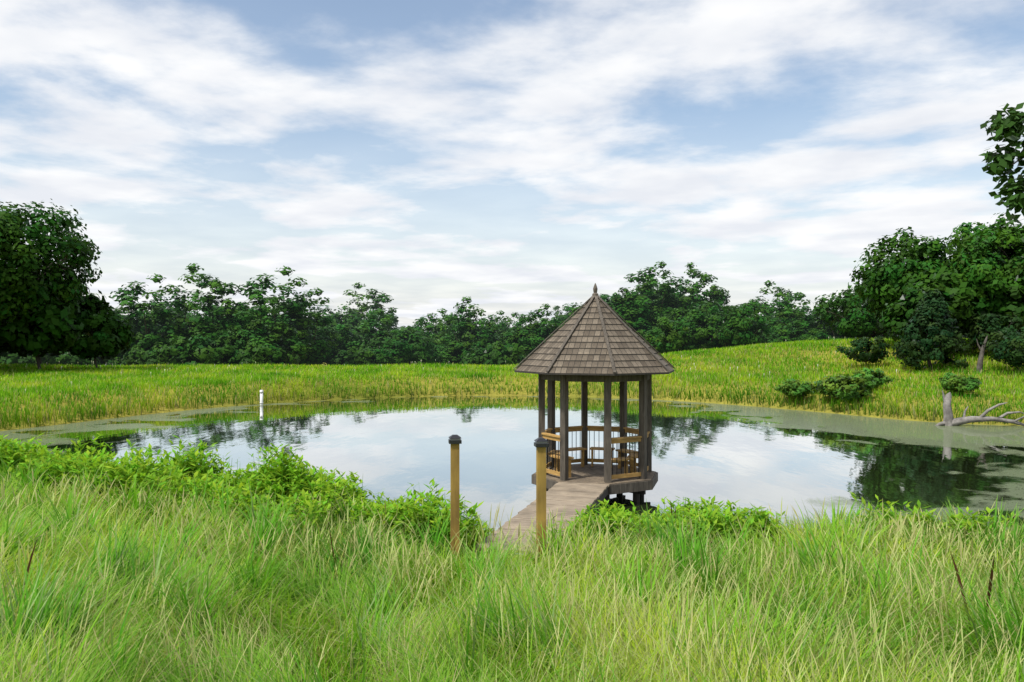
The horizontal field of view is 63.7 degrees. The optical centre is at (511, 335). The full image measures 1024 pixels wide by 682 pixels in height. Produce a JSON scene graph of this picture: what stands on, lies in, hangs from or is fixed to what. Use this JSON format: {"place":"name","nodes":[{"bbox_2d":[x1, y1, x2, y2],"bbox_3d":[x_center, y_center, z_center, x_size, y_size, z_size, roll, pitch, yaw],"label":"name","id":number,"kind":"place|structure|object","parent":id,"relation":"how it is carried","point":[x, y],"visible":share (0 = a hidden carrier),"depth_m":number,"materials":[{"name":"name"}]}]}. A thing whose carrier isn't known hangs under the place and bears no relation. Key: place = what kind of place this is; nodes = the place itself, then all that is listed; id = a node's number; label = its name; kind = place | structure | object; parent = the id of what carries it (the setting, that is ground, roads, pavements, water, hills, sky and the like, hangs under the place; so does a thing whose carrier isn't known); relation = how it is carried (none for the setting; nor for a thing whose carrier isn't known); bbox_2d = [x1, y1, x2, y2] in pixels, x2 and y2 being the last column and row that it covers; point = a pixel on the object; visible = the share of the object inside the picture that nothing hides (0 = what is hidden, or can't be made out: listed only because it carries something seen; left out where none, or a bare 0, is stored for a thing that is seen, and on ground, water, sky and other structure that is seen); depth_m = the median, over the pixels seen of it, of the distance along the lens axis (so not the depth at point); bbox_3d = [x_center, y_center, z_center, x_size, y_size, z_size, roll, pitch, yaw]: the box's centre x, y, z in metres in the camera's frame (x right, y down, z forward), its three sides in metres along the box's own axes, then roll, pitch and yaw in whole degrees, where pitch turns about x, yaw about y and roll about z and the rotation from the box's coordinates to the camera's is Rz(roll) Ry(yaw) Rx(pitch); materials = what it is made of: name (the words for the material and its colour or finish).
{"place":"outdoors","nodes":[
{"label":"outdoors","id":0,"kind":"place"},
{"bbox_2d":[0,395,1023,554],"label":"pond water","id":1,"kind":"structure","parent":0,"point":[395,447],"depth_m":28.30,"materials":[{"name":"liquid"}]},
{"bbox_2d":[514,283,674,505],"bbox_3d":[2.000,1.945,19.800,3.676,6.410,3.676,0,0,16],"label":"gazebo","id":2,"kind":"object","parent":1,"relation":"in","point":[595,338],"visible":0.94,"depth_m":18.94,"materials":[{"name":"brown wood"}]},
{"bbox_2d":[0,337,1023,680],"bbox_3d":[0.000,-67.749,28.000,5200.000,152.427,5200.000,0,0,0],"label":"ground","id":3,"kind":"structure","parent":0,"point":[452,393],"depth_m":47.77,"materials":[{"name":"green plant"}]},
{"bbox_2d":[0,351,53,364],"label":"shrub","id":4,"kind":"object","parent":3,"relation":"on","point":[10,358],"visible":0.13,"depth_m":101.15,"materials":[{"name":"green plant"}]},
{"bbox_2d":[0,269,77,352],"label":"tree","id":5,"kind":"object","parent":3,"relation":"on","point":[3,349],"visible":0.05,"depth_m":63.74,"materials":[{"name":"green plant"}]},
{"bbox_2d":[12,351,70,365],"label":"shrub","id":6,"kind":"object","parent":3,"relation":"on","point":[27,360],"visible":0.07,"depth_m":101.21,"materials":[{"name":"green plant"}]},
{"bbox_2d":[0,198,102,327],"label":"tree","id":7,"kind":"object","parent":3,"relation":"on","point":[22,288],"visible":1,"depth_m":59.92,"materials":[{"name":"green plant"}]},
{"bbox_2d":[0,274,109,368],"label":"tree","id":8,"kind":"object","parent":3,"relation":"on","point":[50,331],"visible":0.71,"depth_m":61.71,"materials":[{"name":"green plant"}]},
{"bbox_2d":[35,351,100,366],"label":"shrub","id":9,"kind":"object","parent":3,"relation":"on","point":[65,358],"visible":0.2,"depth_m":101.83,"materials":[{"name":"green plant"}]},
{"bbox_2d":[62,303,136,367],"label":"tree","id":10,"kind":"object","parent":3,"relation":"on","point":[109,332],"visible":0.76,"depth_m":65.08,"materials":[{"name":"green plant"}]},
{"bbox_2d":[82,321,145,365],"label":"tree","id":11,"kind":"object","parent":3,"relation":"on","point":[101,361],"visible":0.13,"depth_m":107.88,"materials":[{"name":"green plant"}]},
{"bbox_2d":[105,357,136,365],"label":"shrub","id":12,"kind":"object","parent":3,"relation":"on","point":[115,361],"visible":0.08,"depth_m":104.58,"materials":[{"name":"green plant"}]},
{"bbox_2d":[113,307,181,334],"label":"tree","id":13,"kind":"object","parent":3,"relation":"on","point":[160,327],"visible":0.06,"depth_m":117.36,"materials":[{"name":"green plant"}]},
{"bbox_2d":[108,273,188,363],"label":"tree","id":14,"kind":"object","parent":3,"relation":"on","point":[133,315],"visible":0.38,"depth_m":107.53,"materials":[{"name":"green plant"}]},
{"bbox_2d":[121,344,182,365],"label":"shrub","id":15,"kind":"object","parent":3,"relation":"on","point":[131,357],"visible":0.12,"depth_m":103.01,"materials":[{"name":"green plant"}]},
{"bbox_2d":[151,301,187,319],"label":"tree","id":16,"kind":"object","parent":3,"relation":"on","point":[166,305],"visible":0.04,"depth_m":167.34,"materials":[{"name":"green plant"}]},
{"bbox_2d":[142,342,206,365],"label":"shrub","id":17,"kind":"object","parent":3,"relation":"on","point":[164,354],"visible":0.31,"depth_m":101.07,"materials":[{"name":"green plant"}]},
{"bbox_2d":[151,318,220,349],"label":"tree","id":18,"kind":"object","parent":3,"relation":"on","point":[171,332],"visible":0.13,"depth_m":108.22,"materials":[{"name":"green plant"}]},
{"bbox_2d":[169,332,239,365],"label":"shrub","id":19,"kind":"object","parent":3,"relation":"on","point":[201,345],"visible":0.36,"depth_m":102.95,"materials":[{"name":"green plant"}]},
{"bbox_2d":[166,263,262,353],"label":"tree","id":20,"kind":"object","parent":3,"relation":"on","point":[209,300],"visible":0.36,"depth_m":111.44,"materials":[{"name":"green plant"}]},
{"bbox_2d":[186,303,250,317],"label":"tree","id":21,"kind":"object","parent":3,"relation":"on","point":[203,314],"depth_m":163.81,"materials":[{"name":"green plant"}]},
{"bbox_2d":[204,350,257,365],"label":"shrub","id":22,"kind":"object","parent":3,"relation":"on","point":[233,359],"visible":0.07,"depth_m":102.86,"materials":[{"name":"green plant"}]},
{"bbox_2d":[208,314,275,343],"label":"tree","id":23,"kind":"object","parent":3,"relation":"on","point":[221,323],"visible":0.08,"depth_m":112.06,"materials":[{"name":"green plant"}]},
{"bbox_2d":[214,298,290,354],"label":"tree","id":24,"kind":"object","parent":3,"relation":"on","point":[238,334],"visible":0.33,"depth_m":107.53,"materials":[{"name":"green plant"}]},
{"bbox_2d":[235,341,299,365],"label":"shrub","id":25,"kind":"object","parent":3,"relation":"on","point":[260,354],"visible":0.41,"depth_m":101.97,"materials":[{"name":"green plant"}]},
{"bbox_2d":[234,324,312,364],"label":"tree","id":26,"kind":"object","parent":3,"relation":"on","point":[299,349],"visible":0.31,"depth_m":107.70,"materials":[{"name":"green plant"}]},
{"bbox_2d":[233,266,315,354],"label":"tree","id":27,"kind":"object","parent":3,"relation":"on","point":[264,284],"visible":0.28,"depth_m":116.28,"materials":[{"name":"green plant"}]},
{"bbox_2d":[275,290,321,320],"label":"tree","id":28,"kind":"object","parent":3,"relation":"on","point":[317,308],"visible":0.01,"depth_m":161.08,"materials":[{"name":"green plant"}]},
{"bbox_2d":[262,287,339,365],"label":"tree","id":29,"kind":"object","parent":3,"relation":"on","point":[320,346],"visible":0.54,"depth_m":118.92,"materials":[{"name":"green plant"}]},
{"bbox_2d":[292,319,339,365],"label":"tree","id":30,"kind":"object","parent":3,"relation":"on","point":[328,355],"visible":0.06,"depth_m":128.74,"materials":[{"name":"green plant"}]},
{"bbox_2d":[308,325,340,365],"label":"tree","id":31,"kind":"object","parent":3,"relation":"on","point":[335,347],"visible":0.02,"depth_m":130.22,"materials":[{"name":"green plant"}]},
{"bbox_2d":[322,324,367,356],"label":"tree","id":32,"kind":"object","parent":3,"relation":"on","point":[348,338],"visible":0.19,"depth_m":132.25,"materials":[{"name":"green plant"}]},
{"bbox_2d":[324,346,372,365],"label":"shrub","id":33,"kind":"object","parent":3,"relation":"on","point":[339,358],"visible":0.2,"depth_m":127.58,"materials":[{"name":"green plant"}]},
{"bbox_2d":[319,311,377,335],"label":"tree","id":34,"kind":"object","parent":3,"relation":"on","point":[336,318],"visible":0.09,"depth_m":163.05,"materials":[{"name":"green plant"}]},
{"bbox_2d":[338,282,399,332],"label":"tree","id":35,"kind":"object","parent":3,"relation":"on","point":[365,308],"visible":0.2,"depth_m":180.84,"materials":[{"name":"green plant"}]},
{"bbox_2d":[339,310,400,335],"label":"tree","id":36,"kind":"object","parent":3,"relation":"on","point":[353,319],"visible":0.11,"depth_m":164.27,"materials":[{"name":"green plant"}]},
{"bbox_2d":[346,345,405,365],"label":"shrub","id":37,"kind":"object","parent":3,"relation":"on","point":[366,356],"visible":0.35,"depth_m":122.92,"materials":[{"name":"green plant"}]},
{"bbox_2d":[353,308,400,354],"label":"tree","id":38,"kind":"object","parent":3,"relation":"on","point":[372,322],"visible":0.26,"depth_m":131.53,"materials":[{"name":"green plant"}]},
{"bbox_2d":[358,327,441,364],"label":"tree","id":39,"kind":"object","parent":3,"relation":"on","point":[422,350],"visible":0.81,"depth_m":126.48,"materials":[{"name":"green plant"}]},
{"bbox_2d":[411,308,455,342],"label":"tree","id":40,"kind":"object","parent":3,"relation":"on","point":[428,327],"visible":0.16,"depth_m":143.58,"materials":[{"name":"green plant"}]},
{"bbox_2d":[429,317,466,358],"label":"tree","id":41,"kind":"object","parent":3,"relation":"on","point":[441,338],"visible":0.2,"depth_m":138.29,"materials":[{"name":"green plant"}]},
{"bbox_2d":[433,340,463,364],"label":"tree","id":42,"kind":"object","parent":3,"relation":"on","point":[444,351],"visible":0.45,"depth_m":131.76,"materials":[{"name":"green plant"}]},
{"bbox_2d":[448,435,461,558],"bbox_3d":[-0.848,2.965,12.263,0.185,2.970,0.185,0,0,-8],"label":"lamp post","id":43,"kind":"object","parent":3,"relation":"on","point":[454,441],"visible":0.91,"depth_m":12.20,"materials":[{"name":"brown wood"}]},
{"bbox_2d":[434,316,480,334],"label":"tree","id":44,"kind":"object","parent":3,"relation":"on","point":[438,333],"visible":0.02,"depth_m":171.52,"materials":[{"name":"green plant"}]},
{"bbox_2d":[443,296,499,359],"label":"tree","id":45,"kind":"object","parent":3,"relation":"on","point":[463,324],"visible":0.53,"depth_m":132.99,"materials":[{"name":"green plant"}]},
{"bbox_2d":[460,343,511,365],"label":"shrub","id":46,"kind":"object","parent":3,"relation":"on","point":[469,358],"visible":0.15,"depth_m":123.64,"materials":[{"name":"green plant"}]},
{"bbox_2d":[5,337,968,390],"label":"wild flowers","id":47,"kind":"object","parent":3,"relation":"on","point":[435,359],"visible":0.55,"depth_m":57.23,"materials":[{"name":"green plant"}]},
{"bbox_2d":[456,331,523,361],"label":"tree","id":48,"kind":"object","parent":3,"relation":"on","point":[502,338],"visible":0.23,"depth_m":132.64,"materials":[{"name":"green plant"}]},
{"bbox_2d":[477,310,509,330],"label":"tree","id":49,"kind":"object","parent":3,"relation":"on","point":[493,317],"visible":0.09,"depth_m":172.01,"materials":[{"name":"green plant"}]},
{"bbox_2d":[477,341,523,365],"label":"shrub","id":50,"kind":"object","parent":3,"relation":"on","point":[515,350],"visible":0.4,"depth_m":121.14,"materials":[{"name":"green plant"}]},
{"bbox_2d":[491,316,510,334],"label":"tree","id":51,"kind":"object","parent":3,"relation":"on","point":[502,324],"visible":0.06,"depth_m":158.84,"materials":[{"name":"green plant"}]},
{"bbox_2d":[21,501,1001,659],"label":"weeds","id":52,"kind":"object","parent":3,"relation":"on","point":[956,570],"visible":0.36,"depth_m":7.54,"materials":[{"name":"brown plant"}]},
{"bbox_2d":[0,446,1023,681],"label":"grass","id":53,"kind":"structure","parent":3,"relation":"on","point":[352,656],"depth_m":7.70,"materials":[{"name":"green plant"}]},
{"bbox_2d":[0,432,1023,553],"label":"shrubs","id":54,"kind":"object","parent":3,"relation":"on","point":[121,472],"visible":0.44,"depth_m":14.61,"materials":[{"name":"green plant"}]},
{"bbox_2d":[498,312,528,334],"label":"tree","id":55,"kind":"object","parent":3,"relation":"on","point":[519,323],"visible":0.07,"depth_m":160.20,"materials":[{"name":"green plant"}]},
{"bbox_2d":[505,321,555,345],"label":"tree","id":56,"kind":"object","parent":3,"relation":"on","point":[526,336],"visible":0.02,"depth_m":135.58,"materials":[{"name":"green plant"}]},
{"bbox_2d":[504,303,560,354],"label":"tree","id":57,"kind":"object","parent":3,"relation":"on","point":[522,335],"visible":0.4,"depth_m":131.12,"materials":[{"name":"green plant"}]},
{"bbox_2d":[534,438,548,562],"bbox_3d":[0.421,2.965,11.899,0.185,2.970,0.185,0,0,-8],"label":"post","id":58,"kind":"object","parent":3,"relation":"on","point":[541,444],"visible":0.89,"depth_m":11.84,"materials":[{"name":"brown wood"}]},
{"bbox_2d":[474,482,609,556],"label":"walkway","id":59,"kind":"structure","parent":3,"relation":"on","point":[570,497],"depth_m":15.81,"materials":[{"name":"brown wood"}]},
{"bbox_2d":[534,322,562,346],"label":"tree","id":60,"kind":"object","parent":3,"relation":"on","point":[545,335],"visible":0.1,"depth_m":131.25,"materials":[{"name":"green plant"}]},
{"bbox_2d":[547,305,572,324],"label":"tree","id":61,"kind":"object","parent":3,"relation":"on","point":[567,308],"visible":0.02,"depth_m":181.93,"materials":[{"name":"green plant"}]},
{"bbox_2d":[600,294,652,333],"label":"tree","id":62,"kind":"object","parent":3,"relation":"on","point":[638,323],"visible":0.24,"depth_m":129.62,"materials":[{"name":"green plant"}]},
{"bbox_2d":[612,261,678,326],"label":"tree","id":63,"kind":"object","parent":3,"relation":"on","point":[665,289],"visible":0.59,"depth_m":130.89,"materials":[{"name":"green plant"}]},
{"bbox_2d":[636,323,659,346],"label":"tree","id":64,"kind":"object","parent":3,"relation":"on","point":[641,331],"visible":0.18,"depth_m":128.05,"materials":[{"name":"green plant"}]},
{"bbox_2d":[633,278,683,302],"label":"tree","id":65,"kind":"object","parent":3,"relation":"on","point":[660,286],"visible":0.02,"depth_m":151.28,"materials":[{"name":"green plant"}]},
{"bbox_2d":[642,312,685,341],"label":"tree","id":66,"kind":"object","parent":3,"relation":"on","point":[658,316],"visible":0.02,"depth_m":128.75,"materials":[{"name":"green plant"}]},
{"bbox_2d":[645,316,693,353],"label":"tree","id":67,"kind":"object","parent":3,"relation":"on","point":[677,337],"visible":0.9,"depth_m":108.86,"materials":[{"name":"green plant"}]},
{"bbox_2d":[645,290,697,317],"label":"tree","id":68,"kind":"object","parent":3,"relation":"on","point":[672,296],"visible":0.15,"depth_m":134.01,"materials":[{"name":"green plant"}]},
{"bbox_2d":[667,299,723,321],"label":"tree","id":69,"kind":"object","parent":3,"relation":"on","point":[708,305],"visible":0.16,"depth_m":125.45,"materials":[{"name":"green plant"}]},
{"bbox_2d":[673,262,736,311],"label":"tree","id":70,"kind":"object","parent":3,"relation":"on","point":[717,294],"visible":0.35,"depth_m":134.97,"materials":[{"name":"green plant"}]},
{"bbox_2d":[668,304,744,350],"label":"tree","id":71,"kind":"object","parent":3,"relation":"on","point":[697,318],"visible":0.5,"depth_m":114.10,"materials":[{"name":"green plant"}]},
{"bbox_2d":[693,317,723,345],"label":"tree","id":72,"kind":"object","parent":3,"relation":"on","point":[714,339],"visible":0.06,"depth_m":116.05,"materials":[{"name":"green plant"}]},
{"bbox_2d":[699,315,730,347],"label":"tree","id":73,"kind":"object","parent":3,"relation":"on","point":[710,343],"visible":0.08,"depth_m":114.42,"materials":[{"name":"green plant"}]},
{"bbox_2d":[714,299,774,346],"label":"tree","id":74,"kind":"object","parent":3,"relation":"on","point":[732,332],"visible":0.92,"depth_m":106.60,"materials":[{"name":"green plant"}]},
{"bbox_2d":[758,328,801,343],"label":"tree","id":75,"kind":"object","parent":3,"relation":"on","point":[770,338],"visible":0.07,"depth_m":114.90,"materials":[{"name":"green plant"}]},
{"bbox_2d":[752,280,816,328],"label":"tree","id":76,"kind":"object","parent":3,"relation":"on","point":[764,309],"visible":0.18,"depth_m":132.55,"materials":[{"name":"green plant"}]},
{"bbox_2d":[763,292,816,339],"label":"tree","id":77,"kind":"object","parent":3,"relation":"on","point":[787,318],"visible":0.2,"depth_m":120.15,"materials":[{"name":"green plant"}]},
{"bbox_2d":[773,320,819,342],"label":"tree","id":78,"kind":"object","parent":3,"relation":"on","point":[785,332],"visible":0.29,"depth_m":112.72,"materials":[{"name":"green plant"}]},
{"bbox_2d":[773,378,820,396],"bbox_3d":[15.164,3.185,43.602,2.341,1.852,2.134,0,0,-41],"label":"bank shrub","id":79,"kind":"object","parent":3,"relation":"on","point":[792,388],"visible":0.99,"depth_m":43.11,"materials":[{"name":"green plant"}]},
{"bbox_2d":[792,311,857,340],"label":"tree","id":80,"kind":"object","parent":3,"relation":"on","point":[821,329],"visible":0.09,"depth_m":119.87,"materials":[{"name":"green plant"}]},
{"bbox_2d":[817,309,858,340],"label":"tree","id":81,"kind":"object","parent":3,"relation":"on","point":[830,336],"visible":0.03,"depth_m":117.75,"materials":[{"name":"green plant"}]},
{"bbox_2d":[812,373,875,401],"bbox_3d":[16.637,3.144,41.229,2.774,2.546,3.044,0,0,8],"label":"bank shrub","id":82,"kind":"object","parent":3,"relation":"on","point":[849,388],"visible":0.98,"depth_m":40.72,"materials":[{"name":"green plant"}]},
{"bbox_2d":[812,284,896,339],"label":"tree","id":83,"kind":"object","parent":3,"relation":"on","point":[864,325],"visible":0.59,"depth_m":83.26,"materials":[{"name":"green plant"}]},
{"bbox_2d":[836,335,890,364],"bbox_3d":[22.849,1.462,53.456,3.427,2.924,2.824,0,0,-22],"label":"bush","id":84,"kind":"object","parent":3,"relation":"on","point":[875,353],"visible":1,"depth_m":53.11,"materials":[{"name":"green plant"}]},
{"bbox_2d":[834,368,893,388],"bbox_3d":[18.231,2.700,42.775,2.575,2.083,2.347,0,0,-6],"label":"bank shrub","id":85,"kind":"object","parent":3,"relation":"on","point":[877,377],"visible":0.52,"depth_m":42.14,"materials":[{"name":"green plant"}]},
{"bbox_2d":[865,274,906,330],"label":"tree","id":86,"kind":"object","parent":3,"relation":"on","point":[877,317],"visible":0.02,"depth_m":65.25,"materials":[{"name":"green plant"}]},
{"bbox_2d":[847,226,953,316],"bbox_3d":[29.311,-3.092,61.003,8.254,10.216,10.130,0,0,26],"label":"tree","id":87,"kind":"object","parent":3,"relation":"on","point":[884,281],"visible":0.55,"depth_m":59.02,"materials":[{"name":"green plant"}]},
{"bbox_2d":[878,279,982,342],"bbox_3d":[27.588,-0.616,54.416,6.328,6.000,6.646,0,0,27],"label":"tree","id":88,"kind":"object","parent":3,"relation":"on","point":[896,318],"visible":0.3,"depth_m":53.64,"materials":[{"name":"green plant"}]},
{"bbox_2d":[891,288,973,370],"bbox_3d":[25.436,0.061,50.036,4.417,5.923,4.197,0,0,26],"label":"dense tree","id":89,"kind":"object","parent":3,"relation":"on","point":[930,322],"visible":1,"depth_m":49.26,"materials":[{"name":"green plant"}]},
{"bbox_2d":[902,265,995,335],"bbox_3d":[30.072,-1.475,56.503,7.385,6.667,7.032,0,0,-13],"label":"tree","id":90,"kind":"object","parent":3,"relation":"on","point":[942,276],"visible":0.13,"depth_m":53.95,"materials":[{"name":"green plant"}]},
{"bbox_2d":[938,372,982,394],"bbox_3d":[21.468,2.677,39.493,1.920,1.852,2.107,0,0,32],"label":"bank shrub","id":91,"kind":"object","parent":3,"relation":"on","point":[951,382],"visible":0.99,"depth_m":39.00,"materials":[{"name":"green plant"}]},
{"bbox_2d":[942,221,1011,261],"bbox_3d":[37.348,-3.663,63.712,9.254,10.507,7.499,0,0,-16],"label":"tree","id":92,"kind":"object","parent":3,"relation":"on","point":[964,228],"visible":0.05,"depth_m":62.81,"materials":[{"name":"green plant"}]},
{"bbox_2d":[935,390,1023,425],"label":"fallen dead tree","id":93,"kind":"object","parent":3,"relation":"on","point":[949,419],"visible":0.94,"depth_m":34.95,"materials":[{"name":"grey wood"}]},
{"bbox_2d":[976,336,987,372],"bbox_3d":[26.780,1.220,47.008,0.691,2.400,0.323,0,0,0],"label":"dead snag","id":94,"kind":"object","parent":3,"relation":"on","point":[980,359],"visible":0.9,"depth_m":46.94,"materials":[{"name":"grey wood"}]},
{"bbox_2d":[941,212,1023,292],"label":"tree","id":95,"kind":"object","parent":3,"relation":"on","point":[999,224],"visible":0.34,"depth_m":56.06,"materials":[{"name":"green plant"}]},
{"bbox_2d":[948,220,1023,333],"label":"tree","id":96,"kind":"object","parent":3,"relation":"on","point":[985,275],"visible":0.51,"depth_m":54.01,"materials":[{"name":"green plant"}]},
{"bbox_2d":[963,312,1023,351],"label":"tree","id":97,"kind":"object","parent":3,"relation":"on","point":[989,322],"visible":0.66,"depth_m":51.61,"materials":[{"name":"green plant"}]},
{"bbox_2d":[979,102,1023,223],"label":"tree","id":98,"kind":"object","parent":3,"relation":"on","point":[1009,129],"visible":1,"depth_m":14.29,"materials":[{"name":"green plant"}]},
{"bbox_2d":[980,329,1023,371],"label":"bush","id":99,"kind":"object","parent":3,"relation":"on","point":[1014,357],"visible":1,"depth_m":45.43,"materials":[{"name":"green plant"}]},
{"bbox_2d":[985,269,1023,329],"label":"tree","id":100,"kind":"object","parent":3,"relation":"on","point":[1004,303],"visible":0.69,"depth_m":52.77,"materials":[{"name":"green plant"}]},
{"bbox_2d":[0,0,1023,331],"label":"sky","id":101,"kind":"structure","parent":0,"point":[510,156],"materials":[{"name":"white"}]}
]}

